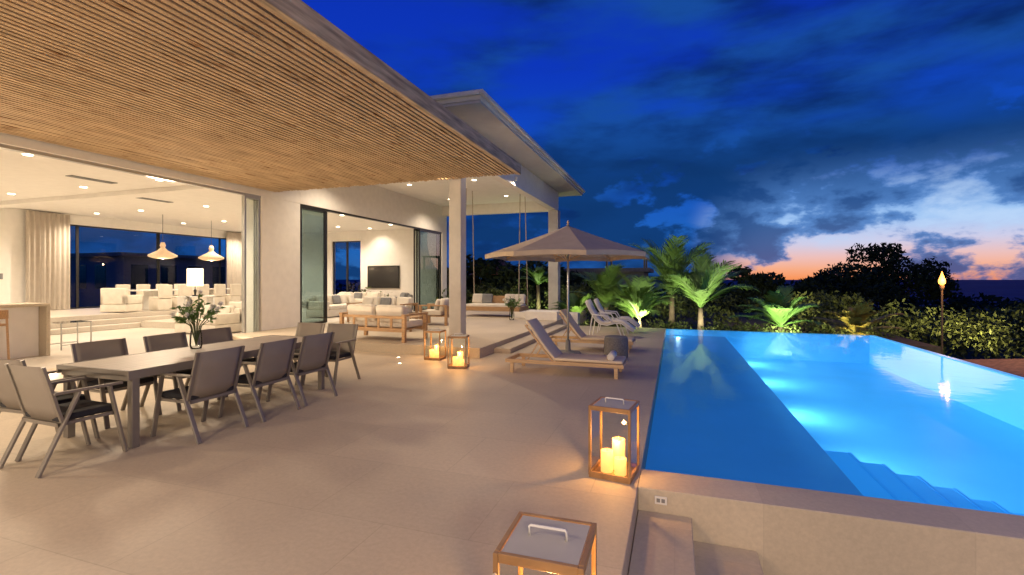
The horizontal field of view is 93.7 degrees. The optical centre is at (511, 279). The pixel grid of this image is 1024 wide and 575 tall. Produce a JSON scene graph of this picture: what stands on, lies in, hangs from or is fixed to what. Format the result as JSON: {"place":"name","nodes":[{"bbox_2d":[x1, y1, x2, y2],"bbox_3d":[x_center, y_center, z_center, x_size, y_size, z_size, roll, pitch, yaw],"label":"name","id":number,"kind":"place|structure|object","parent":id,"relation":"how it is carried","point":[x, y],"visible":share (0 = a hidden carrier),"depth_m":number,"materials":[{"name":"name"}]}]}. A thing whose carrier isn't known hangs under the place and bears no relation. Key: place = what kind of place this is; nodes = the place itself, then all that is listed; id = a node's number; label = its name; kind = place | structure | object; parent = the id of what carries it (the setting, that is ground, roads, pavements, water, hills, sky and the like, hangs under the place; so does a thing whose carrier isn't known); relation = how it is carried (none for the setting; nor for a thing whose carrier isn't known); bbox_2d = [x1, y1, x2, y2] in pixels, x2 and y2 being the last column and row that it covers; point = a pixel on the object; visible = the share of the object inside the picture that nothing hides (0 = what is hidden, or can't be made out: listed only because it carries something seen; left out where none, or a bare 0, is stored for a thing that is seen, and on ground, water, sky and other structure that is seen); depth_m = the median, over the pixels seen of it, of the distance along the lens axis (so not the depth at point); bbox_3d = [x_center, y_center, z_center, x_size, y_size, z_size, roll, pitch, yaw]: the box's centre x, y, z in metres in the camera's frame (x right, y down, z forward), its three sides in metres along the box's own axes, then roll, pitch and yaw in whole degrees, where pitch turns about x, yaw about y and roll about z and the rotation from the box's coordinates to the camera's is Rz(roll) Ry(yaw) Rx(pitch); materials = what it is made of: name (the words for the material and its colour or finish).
{"place":"outdoors","nodes":[
{"label":"outdoors","id":0,"kind":"place"},
{"bbox_2d":[5,308,425,368],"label":"interior floor","id":1,"kind":"structure","parent":0,"point":[134,341],"depth_m":13.20,"materials":[{"name":"tile"}]},
{"bbox_2d":[0,310,9,359],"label":"bar stool","id":2,"kind":"object","parent":1,"relation":"on","point":[4,314],"visible":0.89,"depth_m":9.07,"materials":[{"name":"brown wood"}]},
{"bbox_2d":[0,303,49,358],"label":"bar counter","id":3,"kind":"object","parent":1,"relation":"on","point":[29,329],"visible":1,"depth_m":9.89,"materials":[{"name":"stone"}]},
{"bbox_2d":[50,320,91,349],"bbox_3d":[-10.268,1.292,11.137,0.500,0.615,0.600,0,0,19],"label":"side table","id":4,"kind":"object","parent":1,"relation":"on","point":[64,322],"visible":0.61,"depth_m":11.19,"materials":[{"name":"grey metal"}]},
{"bbox_2d":[50,300,305,334],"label":"interior steps","id":5,"kind":"structure","parent":1,"relation":"on","point":[101,321],"depth_m":15.67,"materials":[{"name":"stone"}]},
{"bbox_2d":[100,288,141,311],"bbox_3d":[-13.638,0.710,16.767,0.850,0.820,0.800,0,0,-1],"label":"slipcovered armchair","id":6,"kind":"object","parent":5,"relation":"on","point":[116,300],"visible":1,"depth_m":16.37,"materials":[{"name":"fabric"}]},
{"bbox_2d":[115,284,129,294],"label":"slipcovered chair","id":7,"kind":"object","parent":5,"relation":"on","point":[122,286],"visible":0.18,"depth_m":18.51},
{"bbox_2d":[136,284,149,307],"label":"slipcovered chair","id":8,"kind":"object","parent":5,"relation":"on","point":[142,286],"visible":0.16,"depth_m":19.06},
{"bbox_2d":[149,285,172,309],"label":"slipcovered chair","id":9,"kind":"object","parent":5,"relation":"on","point":[162,300],"visible":1,"depth_m":17.66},
{"bbox_2d":[128,288,229,308],"bbox_3d":[-13.434,0.775,19.549,1.000,0.750,3.800,0,0,19],"label":"interior dining table","id":10,"kind":"object","parent":5,"relation":"on","point":[148,293],"visible":0.34,"depth_m":18.31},
{"bbox_2d":[172,284,191,308],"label":"slipcovered chair","id":11,"kind":"object","parent":5,"relation":"on","point":[184,289],"visible":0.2,"depth_m":18.34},
{"bbox_2d":[191,284,208,307],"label":"slipcovered chair","id":12,"kind":"object","parent":5,"relation":"on","point":[204,288],"visible":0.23,"depth_m":19.15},
{"bbox_2d":[209,284,225,304],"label":"slipcovered chair","id":13,"kind":"object","parent":5,"relation":"on","point":[219,292],"visible":0.6,"depth_m":19.87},
{"bbox_2d":[225,284,240,305],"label":"slipcovered chair","id":14,"kind":"object","parent":5,"relation":"on","point":[234,294],"visible":0.68,"depth_m":20.50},
{"bbox_2d":[176,296,214,312],"bbox_3d":[-11.217,1.000,17.055,0.360,0.800,1.200,0,0,19],"label":"console table","id":15,"kind":"object","parent":1,"relation":"on","point":[181,300],"visible":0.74,"depth_m":16.55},
{"bbox_2d":[187,268,202,295],"bbox_3d":[-11.233,0.110,17.008,0.360,0.980,0.360,0,0,19],"label":"table lamp","id":16,"kind":"object","parent":15,"relation":"on","point":[195,277],"visible":0.84,"depth_m":16.87,"materials":[{"name":"fabric"}]},
{"bbox_2d":[175,305,241,332],"bbox_3d":[-9.065,1.185,14.372,1.600,0.770,0.950,0,0,19],"label":"sofa","id":17,"kind":"object","parent":1,"relation":"on","point":[229,316],"visible":0.61,"depth_m":14.14,"materials":[{"name":"fabric"}]},
{"bbox_2d":[0,89,584,334],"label":"villa","id":18,"kind":"object","parent":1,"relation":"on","point":[290,239],"visible":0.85,"depth_m":15.83,"materials":[{"name":"white paint"}]},
{"bbox_2d":[26,210,69,309],"bbox_3d":[-17.032,-0.655,17.654,0.126,3.590,1.300,0,0,19],"label":"curtain","id":19,"kind":"object","parent":18,"relation":"hanging from","point":[47,257],"visible":0.84,"depth_m":17.63,"materials":[{"name":"fabric"}]},
{"bbox_2d":[70,224,77,308],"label":"sliding door","id":20,"kind":"structure","parent":18,"relation":"in","point":[76,226],"depth_m":18.70,"materials":[{"name":"brown metal"}]},
{"bbox_2d":[78,225,157,308],"bbox_3d":[-16.511,-0.485,20.223,0.050,3.270,3.100,0,0,19],"label":"sliding door","id":21,"kind":"structure","parent":18,"relation":"in","point":[78,225],"depth_m":19.69,"materials":[{"name":"brown metal"}]},
{"bbox_2d":[148,242,177,258],"bbox_3d":[-13.471,-1.635,18.506,0.937,1.730,0.937,0,0,19],"label":"pendant lamp","id":22,"kind":"object","parent":18,"relation":"hanging from","point":[162,252],"visible":1,"depth_m":18.31,"materials":[{"name":"wicker"}]},
{"bbox_2d":[158,232,219,283],"bbox_3d":[-15.487,-0.485,23.149,0.050,3.270,3.100,0,0,19],"label":"sliding door","id":23,"kind":"structure","parent":18,"relation":"in","point":[159,233],"depth_m":22.23,"materials":[{"name":"brown metal"}]},
{"bbox_2d":[198,221,223,260],"bbox_3d":[-12.813,-1.635,20.447,0.937,1.730,0.937,0,0,19],"label":"pendant lamp","id":24,"kind":"object","parent":18,"relation":"hanging from","point":[210,255],"visible":1,"depth_m":20.28,"materials":[{"name":"beige metal"}]},
{"bbox_2d":[226,232,241,300],"bbox_3d":[-14.436,-0.655,25.327,0.120,3.590,1.500,0,0,19],"label":"curtain","id":25,"kind":"object","parent":18,"relation":"hanging from","point":[233,257],"visible":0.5,"depth_m":25.00,"materials":[{"name":"fabric"}]},
{"bbox_2d":[242,195,256,332],"bbox_3d":[-6.986,-0.300,12.812,0.050,3.800,0.460,0,0,19],"label":"sliding door","id":26,"kind":"structure","parent":18,"relation":"in","point":[242,195],"depth_m":12.97,"materials":[{"name":"metal"}]},
{"bbox_2d":[246,198,254,331],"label":"sliding door","id":27,"kind":"structure","parent":18,"relation":"in","point":[246,198],"depth_m":12.99,"materials":[{"name":"metal"}]},
{"bbox_2d":[243,195,259,332],"bbox_3d":[-6.926,-0.300,12.770,0.050,3.800,0.500,0,0,19],"label":"sliding door","id":28,"kind":"structure","parent":18,"relation":"in","point":[244,196],"depth_m":12.64,"materials":[{"name":"metal"}]},
{"bbox_2d":[0,0,520,191],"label":"pergola","id":29,"kind":"object","parent":18,"relation":"attached to","point":[279,95],"visible":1,"depth_m":6.42,"materials":[{"name":"brown wood"}]},
{"bbox_2d":[300,206,325,322],"bbox_3d":[-6.194,-0.400,14.930,0.050,3.600,1.100,0,0,19],"label":"sliding door","id":30,"kind":"structure","parent":18,"relation":"in","point":[324,212],"depth_m":15.39,"materials":[{"name":"grey metal"}]},
{"bbox_2d":[302,208,326,322],"bbox_3d":[-6.235,-0.400,15.028,0.050,3.600,1.180,0,0,19],"label":"sliding door","id":31,"kind":"structure","parent":18,"relation":"in","point":[302,208],"depth_m":15.58,"materials":[{"name":"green metal"}]},
{"bbox_2d":[333,241,346,294],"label":"sliding door","id":32,"kind":"structure","parent":18,"relation":"in","point":[337,241],"depth_m":25.39,"materials":[{"name":"brown metal"}]},
{"bbox_2d":[347,241,360,291],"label":"sliding door","id":33,"kind":"structure","parent":18,"relation":"in","point":[347,241],"depth_m":25.20,"materials":[{"name":"brown metal"}]},
{"bbox_2d":[367,265,399,287],"bbox_3d":[-6.529,-0.120,24.343,1.860,1.140,0.065,0,0,19],"label":"television","id":34,"kind":"object","parent":18,"relation":"attached to","point":[383,276],"visible":0.95,"depth_m":24.30,"materials":[{"name":"black plastic"}]},
{"bbox_2d":[413,229,437,310],"bbox_3d":[-3.939,-0.400,22.016,0.050,3.600,2.170,0,0,19],"label":"sliding door","id":35,"kind":"structure","parent":18,"relation":"in","point":[414,230],"depth_m":21.00,"materials":[{"name":"grey metal"}]},
{"bbox_2d":[416,229,438,310],"bbox_3d":[-3.850,-0.400,22.060,0.050,3.600,2.110,0,0,19],"label":"sliding door","id":36,"kind":"structure","parent":18,"relation":"in","point":[417,230],"depth_m":21.09,"materials":[{"name":"brown metal"}]},
{"bbox_2d":[419,229,440,309],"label":"sliding door","id":37,"kind":"structure","parent":18,"relation":"in","point":[419,229],"depth_m":21.62,"materials":[{"name":"grey metal"}]},
{"bbox_2d":[466,188,528,311],"bbox_3d":[-0.633,-1.161,18.376,2.300,4.681,1.200,0,0,19],"label":"swing bed","id":38,"kind":"object","parent":18,"relation":"hanging from","point":[486,302],"visible":0.85,"depth_m":18.43,"materials":[{"name":"fabric"}]},
{"bbox_2d":[306,294,362,316],"bbox_3d":[-6.671,0.985,18.629,0.950,0.770,2.600,0,0,19],"label":"sofa","id":39,"kind":"object","parent":1,"relation":"on","point":[336,304],"visible":0.76,"depth_m":17.68,"materials":[{"name":"fabric"}]},
{"bbox_2d":[339,292,385,298],"bbox_3d":[-7.191,0.985,22.078,2.600,0.770,0.950,0,0,19],"label":"sofa","id":40,"kind":"object","parent":1,"relation":"on","point":[359,295],"visible":0.31,"depth_m":22.18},
{"bbox_2d":[0,326,665,574],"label":"deck","id":41,"kind":"structure","parent":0,"point":[411,464],"depth_m":3.91,"materials":[{"name":"stone"}]},
{"bbox_2d":[0,359,99,461],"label":"dining chair","id":42,"kind":"object","parent":41,"relation":"on","point":[9,403],"visible":0.41,"depth_m":4.42,"materials":[{"name":"fabric"}]},
{"bbox_2d":[0,363,127,477],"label":"dining chair","id":43,"kind":"object","parent":41,"relation":"on","point":[35,394],"visible":1,"depth_m":4.08,"materials":[{"name":"fabric"}]},
{"bbox_2d":[70,338,161,428],"bbox_3d":[-4.544,1.160,5.500,0.659,0.886,0.595,0,0,19],"label":"dining chair","id":44,"kind":"object","parent":41,"relation":"on","point":[92,350],"visible":0.38,"depth_m":5.51,"materials":[{"name":"fabric"}]},
{"bbox_2d":[140,332,220,410],"bbox_3d":[-4.275,1.160,6.200,0.659,0.886,0.595,0,0,17],"label":"dining chair","id":45,"kind":"object","parent":41,"relation":"on","point":[164,341],"visible":0.22,"depth_m":6.17,"materials":[{"name":"fabric"}]},
{"bbox_2d":[56,335,324,448],"bbox_3d":[-3.638,1.229,5.932,1.050,0.742,2.720,0,0,19],"label":"dining table","id":46,"kind":"object","parent":41,"relation":"on","point":[132,369],"visible":0.66,"depth_m":4.84,"materials":[{"name":"wood"}]},
{"bbox_2d":[169,290,225,348],"bbox_3d":[-3.905,0.491,5.979,0.595,0.726,0.441,0,0,-30],"label":"flower vase","id":47,"kind":"object","parent":46,"relation":"on","point":[190,313],"visible":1,"depth_m":5.92,"materials":[{"name":"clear glass"}]},
{"bbox_2d":[150,345,248,443],"bbox_3d":[-3.257,1.160,5.032,0.659,0.886,0.595,0,0,19],"label":"dining chair","id":48,"kind":"object","parent":41,"relation":"on","point":[214,374],"visible":0.95,"depth_m":4.86,"materials":[{"name":"fabric"}]},
{"bbox_2d":[197,327,256,397],"bbox_3d":[-4.078,1.160,6.874,0.659,0.886,0.595,0,0,20],"label":"dining chair","id":49,"kind":"object","parent":41,"relation":"on","point":[216,335],"visible":0.18,"depth_m":6.98,"materials":[{"name":"fabric"}]},
{"bbox_2d":[217,338,300,422],"bbox_3d":[-3.000,1.160,5.728,0.659,0.886,0.595,0,0,17],"label":"dining chair","id":50,"kind":"object","parent":41,"relation":"on","point":[273,363],"visible":0.87,"depth_m":5.57,"materials":[{"name":"fabric"}]},
{"bbox_2d":[266,332,337,406],"bbox_3d":[-2.798,1.160,6.418,0.659,0.886,0.595,0,0,21],"label":"dining chair","id":51,"kind":"object","parent":41,"relation":"on","point":[314,353],"visible":0.82,"depth_m":6.27,"materials":[{"name":"fabric"}]},
{"bbox_2d":[293,322,327,384],"bbox_3d":[-3.404,1.160,7.647,0.595,0.886,0.659,0,0,21],"label":"dining chair","id":52,"kind":"object","parent":41,"relation":"on","point":[305,329],"visible":0.16,"depth_m":7.89,"materials":[{"name":"fabric"}]},
{"bbox_2d":[303,323,360,386],"bbox_3d":[-2.802,1.160,7.464,0.595,0.886,0.659,0,0,17],"label":"dining chair","id":53,"kind":"object","parent":41,"relation":"on","point":[344,341],"visible":0.56,"depth_m":7.62,"materials":[{"name":"fabric"}]},
{"bbox_2d":[424,328,445,360],"bbox_3d":[-1.541,1.289,9.624,0.340,0.622,0.340,0,0,14],"label":"candle lantern","id":54,"kind":"object","parent":41,"relation":"on","point":[435,355],"visible":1,"depth_m":9.56,"materials":[{"name":"brown wood"}]},
{"bbox_2d":[447,333,468,368],"bbox_3d":[-0.970,1.289,8.723,0.340,0.622,0.340,0,0,5],"label":"candle lantern","id":55,"kind":"object","parent":41,"relation":"on","point":[458,362],"visible":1,"depth_m":8.65,"materials":[{"name":"brown wood"}]},
{"bbox_2d":[494,324,566,352],"bbox_3d":[0.717,1.600,13.167,0.378,0.200,5.800,0,0,19],"label":"terrace step","id":56,"kind":"object","parent":41,"relation":"on","point":[517,344],"visible":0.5,"depth_m":11.56,"materials":[{"name":"stone"}]},
{"bbox_2d":[493,511,596,574],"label":"candle lantern","id":57,"kind":"object","parent":41,"relation":"on","point":[552,544],"visible":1,"depth_m":1.86,"materials":[{"name":"brown wood"}]},
{"bbox_2d":[505,318,627,378],"bbox_3d":[0.941,1.154,8.287,2.000,0.892,0.700,0,0,19],"label":"sun lounger","id":58,"kind":"object","parent":41,"relation":"on","point":[549,347],"visible":1,"depth_m":8.15,"materials":[{"name":"fabric"}]},
{"bbox_2d":[607,350,616,360],"bbox_3d":[1.657,1.260,7.938,0.120,0.117,0.400,0,0,19],"label":"towel roll","id":59,"kind":"object","parent":58,"relation":"on","point":[611,355],"visible":1,"depth_m":7.76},
{"bbox_2d":[485,221,648,353],"bbox_3d":[1.204,0.165,10.309,3.298,2.870,3.298,0,0,19],"label":"patio umbrella","id":60,"kind":"object","parent":41,"relation":"on","point":[567,243],"visible":0.98,"depth_m":9.57,"materials":[{"name":"fabric"}]},
{"bbox_2d":[549,309,635,352],"bbox_3d":[1.796,1.154,11.059,2.000,0.892,0.700,0,0,19],"label":"sun lounger","id":61,"kind":"object","parent":41,"relation":"on","point":[577,331],"visible":0.81,"depth_m":10.94,"materials":[{"name":"fabric"}]},
{"bbox_2d":[585,299,635,335],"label":"lounge chair","id":62,"kind":"object","parent":41,"relation":"on","point":[597,317],"visible":0.96,"depth_m":13.27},
{"bbox_2d":[588,396,639,484],"bbox_3d":[0.846,1.289,3.958,0.340,0.622,0.340,0,0,27],"label":"candle lantern","id":63,"kind":"object","parent":41,"relation":"on","point":[613,464],"visible":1,"depth_m":3.91,"materials":[{"name":"brown wood"}]},
{"bbox_2d":[604,335,628,357],"bbox_3d":[2.102,1.375,9.688,0.490,0.450,0.490,0,0,19],"label":"side stool","id":64,"kind":"object","parent":41,"relation":"on","point":[618,344],"visible":0.77,"depth_m":9.49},
{"bbox_2d":[594,298,639,333],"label":"lounge chair","id":65,"kind":"object","parent":41,"relation":"on","point":[602,310],"visible":0.78,"depth_m":14.30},
{"bbox_2d":[232,309,586,357],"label":"terrace floor","id":66,"kind":"structure","parent":0,"point":[488,332],"depth_m":11.94,"materials":[{"name":"tile"}]},
{"bbox_2d":[347,296,418,321],"bbox_3d":[-4.253,0.992,15.797,2.100,0.815,0.990,0,0,19],"label":"outdoor sofa","id":67,"kind":"object","parent":66,"relation":"on","point":[404,301],"visible":0.36,"depth_m":15.88,"materials":[{"name":"fabric"}]},
{"bbox_2d":[339,304,427,342],"bbox_3d":[-3.023,0.992,11.325,1.850,0.815,0.940,0,0,23],"label":"outdoor sofa","id":68,"kind":"object","parent":66,"relation":"on","point":[366,318],"visible":0.89,"depth_m":10.98,"materials":[{"name":"fabric"}]},
{"bbox_2d":[418,298,448,325],"bbox_3d":[-2.331,0.992,14.939,0.890,0.815,0.900,0,0,9],"label":"outdoor armchair","id":69,"kind":"object","parent":66,"relation":"on","point":[441,308],"visible":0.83,"depth_m":14.60,"materials":[{"name":"fabric"}]},
{"bbox_2d":[502,297,520,319],"bbox_3d":[0.019,0.981,16.453,0.662,0.827,0.697,0,0,19],"label":"flower vase","id":70,"kind":"object","parent":66,"relation":"on","point":[510,302],"visible":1,"depth_m":16.44,"materials":[{"name":"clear glass"}]},
{"bbox_2d":[513,310,579,325],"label":"planter wall","id":71,"kind":"structure","parent":66,"relation":"on","point":[551,315],"depth_m":16.48,"materials":[{"name":"white paint"}]},
{"bbox_2d":[70,0,1023,279],"label":"sky","id":72,"kind":"structure","parent":0,"point":[784,136],"materials":[{"name":"blue"}]},
{"bbox_2d":[335,280,1023,309],"bbox_3d":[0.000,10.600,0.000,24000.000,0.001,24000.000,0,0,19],"label":"sea","id":73,"kind":"structure","parent":0,"point":[1010,289],"depth_m":616.77,"materials":[{"name":"liquid"}]},
{"bbox_2d":[531,308,940,353],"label":"garden soil","id":74,"kind":"structure","parent":0,"point":[907,341],"depth_m":19.93,"materials":[{"name":"soil"}]},
{"bbox_2d":[516,261,561,308],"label":"palm tree","id":75,"kind":"object","parent":74,"relation":"on","point":[539,274],"visible":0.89,"depth_m":23.33,"materials":[{"name":"green plant"}]},
{"bbox_2d":[549,293,599,312],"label":"palm tree","id":76,"kind":"object","parent":74,"relation":"on","point":[577,305],"visible":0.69,"depth_m":18.39,"materials":[{"name":"green plant"}]},
{"bbox_2d":[569,264,639,326],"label":"palm tree","id":77,"kind":"object","parent":74,"relation":"on","point":[606,279],"visible":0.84,"depth_m":18.71,"materials":[{"name":"green plant"}]},
{"bbox_2d":[595,271,682,327],"bbox_3d":[4.418,0.842,17.054,2.971,2.369,3.394,0,0,45],"label":"palm tree","id":78,"kind":"object","parent":74,"relation":"on","point":[639,302],"visible":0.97,"depth_m":16.61,"materials":[{"name":"green plant"}]},
{"bbox_2d":[630,234,734,327],"bbox_3d":[5.955,0.181,17.778,3.656,3.638,3.828,0,0,-34],"label":"palm tree","id":79,"kind":"object","parent":74,"relation":"on","point":[672,250],"visible":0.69,"depth_m":17.58,"materials":[{"name":"green plant"}]},
{"bbox_2d":[659,247,759,329],"bbox_3d":[6.680,0.389,16.544,3.524,3.222,3.447,0,0,19],"label":"palm tree","id":80,"kind":"object","parent":74,"relation":"on","point":[699,289],"visible":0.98,"depth_m":16.44,"materials":[{"name":"green plant"}]},
{"bbox_2d":[732,284,823,332],"bbox_3d":[8.576,1.080,15.548,2.904,1.839,2.755,0,0,19],"label":"palm tree","id":81,"kind":"object","parent":74,"relation":"on","point":[779,309],"visible":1,"depth_m":15.23,"materials":[{"name":"green plant"}]},
{"bbox_2d":[809,301,903,334],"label":"palm tree","id":82,"kind":"object","parent":74,"relation":"on","point":[854,319],"visible":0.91,"depth_m":14.63,"materials":[{"name":"green plant"}]},
{"bbox_2d":[666,329,1023,513],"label":"pool basin","id":83,"kind":"object","parent":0,"point":[837,392],"visible":0.43,"depth_m":8.39,"materials":[{"name":"tile"}]},
{"bbox_2d":[645,335,862,495],"bbox_3d":[3.850,2.090,9.461,1.744,0.619,12.004,0,0,19],"label":"pool shelf","id":84,"kind":"object","parent":83,"relation":"on","point":[721,411],"visible":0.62,"depth_m":5.72,"materials":[{"name":"tile"}]},
{"bbox_2d":[638,469,1023,574],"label":"pool coping","id":85,"kind":"object","parent":83,"relation":"on","point":[781,530],"visible":0.75,"depth_m":3.31,"materials":[{"name":"stone"}]},
{"bbox_2d":[655,496,666,504],"bbox_3d":[1.125,1.675,3.630,0.090,0.060,0.011,0,0,19],"label":"outlet plate","id":86,"kind":"object","parent":85,"relation":"attached to","point":[660,500],"visible":1,"depth_m":3.63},
{"bbox_2d":[824,450,1023,515],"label":"pool steps","id":87,"kind":"structure","parent":83,"relation":"on","point":[862,479],"depth_m":4.57,"materials":[{"name":"tile"}]},
{"bbox_2d":[848,452,1011,513],"bbox_3d":[4.016,2.059,4.016,1.528,0.430,1.794,0,0,19],"label":"pool step edge","id":88,"kind":"object","parent":87,"relation":"on","point":[913,490],"visible":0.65,"depth_m":4.53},
{"bbox_2d":[870,335,1023,429],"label":"pool wall","id":89,"kind":"structure","parent":83,"relation":"on","point":[997,394],"depth_m":9.40,"materials":[{"name":"tile"}]},
{"bbox_2d":[908,312,1023,359],"bbox_3d":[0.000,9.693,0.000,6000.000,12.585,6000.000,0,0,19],"label":"ground","id":90,"kind":"structure","parent":0,"point":[981,356],"depth_m":26.97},
{"bbox_2d":[70,252,225,307],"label":"neighbouring house","id":91,"kind":"structure","parent":90,"relation":"on","point":[98,272],"depth_m":36.27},
{"bbox_2d":[79,265,85,288],"bbox_3d":[-32.738,-0.200,36.424,1.200,1.800,0.025,0,0,19],"label":"window","id":92,"kind":"structure","parent":91,"relation":"in","point":[82,268],"depth_m":36.34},
{"bbox_2d":[95,264,105,288],"bbox_3d":[-30.654,-0.200,35.717,1.200,1.800,0.025,0,0,19],"label":"window","id":93,"kind":"structure","parent":91,"relation":"in","point":[100,269],"depth_m":35.69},
{"bbox_2d":[131,264,147,288],"bbox_3d":[-27.911,-0.200,35.967,0.025,1.800,1.200,0,0,19],"label":"window","id":94,"kind":"structure","parent":91,"relation":"in","point":[139,273],"depth_m":35.87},
{"bbox_2d":[161,265,176,287],"bbox_3d":[-27.205,-0.200,38.051,0.025,1.800,1.200,0,0,19],"label":"window","id":95,"kind":"structure","parent":91,"relation":"in","point":[168,272],"depth_m":38.08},
{"bbox_2d":[213,267,224,286],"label":"window","id":96,"kind":"structure","parent":91,"relation":"in","point":[215,269],"depth_m":42.08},
{"bbox_2d":[447,254,509,299],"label":"tree","id":97,"kind":"object","parent":90,"relation":"on","point":[482,267],"visible":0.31,"depth_m":32.43,"materials":[{"name":"green plant"}]},
{"bbox_2d":[469,260,516,289],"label":"tree","id":98,"kind":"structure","parent":90,"relation":"on","point":[497,269],"depth_m":33.02,"materials":[{"name":"green plant"}]},
{"bbox_2d":[485,261,596,309],"bbox_3d":[2.120,1.376,30.845,7.734,5.471,6.944,0,0,19],"label":"tree","id":99,"kind":"object","parent":90,"relation":"on","point":[511,275],"visible":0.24,"depth_m":29.62,"materials":[{"name":"green plant"}]},
{"bbox_2d":[547,259,653,308],"bbox_3d":[6.635,1.850,35.763,7.300,7.500,6.800,0,0,19],"label":"tree","id":100,"kind":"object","parent":90,"relation":"on","point":[644,271],"depth_m":32.46,"materials":[{"name":"plant"}]},
{"bbox_2d":[335,279,1023,327],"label":"woodland","id":101,"kind":"object","parent":90,"relation":"on","point":[965,302],"visible":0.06,"depth_m":47.94,"materials":[{"name":"green plant"}]},
{"bbox_2d":[358,280,1023,358],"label":"shrubs","id":102,"kind":"object","parent":90,"relation":"on","point":[993,332],"visible":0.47,"depth_m":19.38,"materials":[{"name":"green plant"}]},
{"bbox_2d":[683,264,784,312],"bbox_3d":[14.046,1.635,30.278,6.366,5.156,5.978,0,0,-13],"label":"tree","id":103,"kind":"object","parent":90,"relation":"on","point":[765,284],"visible":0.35,"depth_m":28.81,"materials":[{"name":"green plant"}]},
{"bbox_2d":[760,271,851,307],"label":"tree","id":104,"kind":"object","parent":90,"relation":"on","point":[810,285],"visible":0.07,"depth_m":32.59,"materials":[{"name":"green plant"}]},
{"bbox_2d":[798,242,963,309],"bbox_3d":[30.498,0.868,39.094,11.828,7.881,10.342,0,0,-28],"label":"tree","id":105,"kind":"object","parent":90,"relation":"on","point":[876,284],"visible":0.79,"depth_m":37.35,"materials":[{"name":"green plant"}]},
{"bbox_2d":[938,272,945,354],"bbox_3d":[12.484,1.630,13.929,0.170,3.740,0.170,0,0,19],"label":"garden torch","id":106,"kind":"object","parent":90,"relation":"on","point":[941,281],"visible":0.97,"depth_m":13.90,"materials":[{"name":"brown wood"}]},
{"bbox_2d":[961,359,1023,376],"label":"deck","id":107,"kind":"structure","parent":90,"relation":"on","point":[1014,366],"depth_m":11.79,"materials":[{"name":"brown stone"}]},
{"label":"lower paving","id":108,"kind":"structure","parent":0,"visible":0},
{"bbox_2d":[628,510,763,574],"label":"outdoor steps","id":109,"kind":"structure","parent":108,"relation":"on","point":[664,544],"depth_m":3.25,"materials":[{"name":"stone"}]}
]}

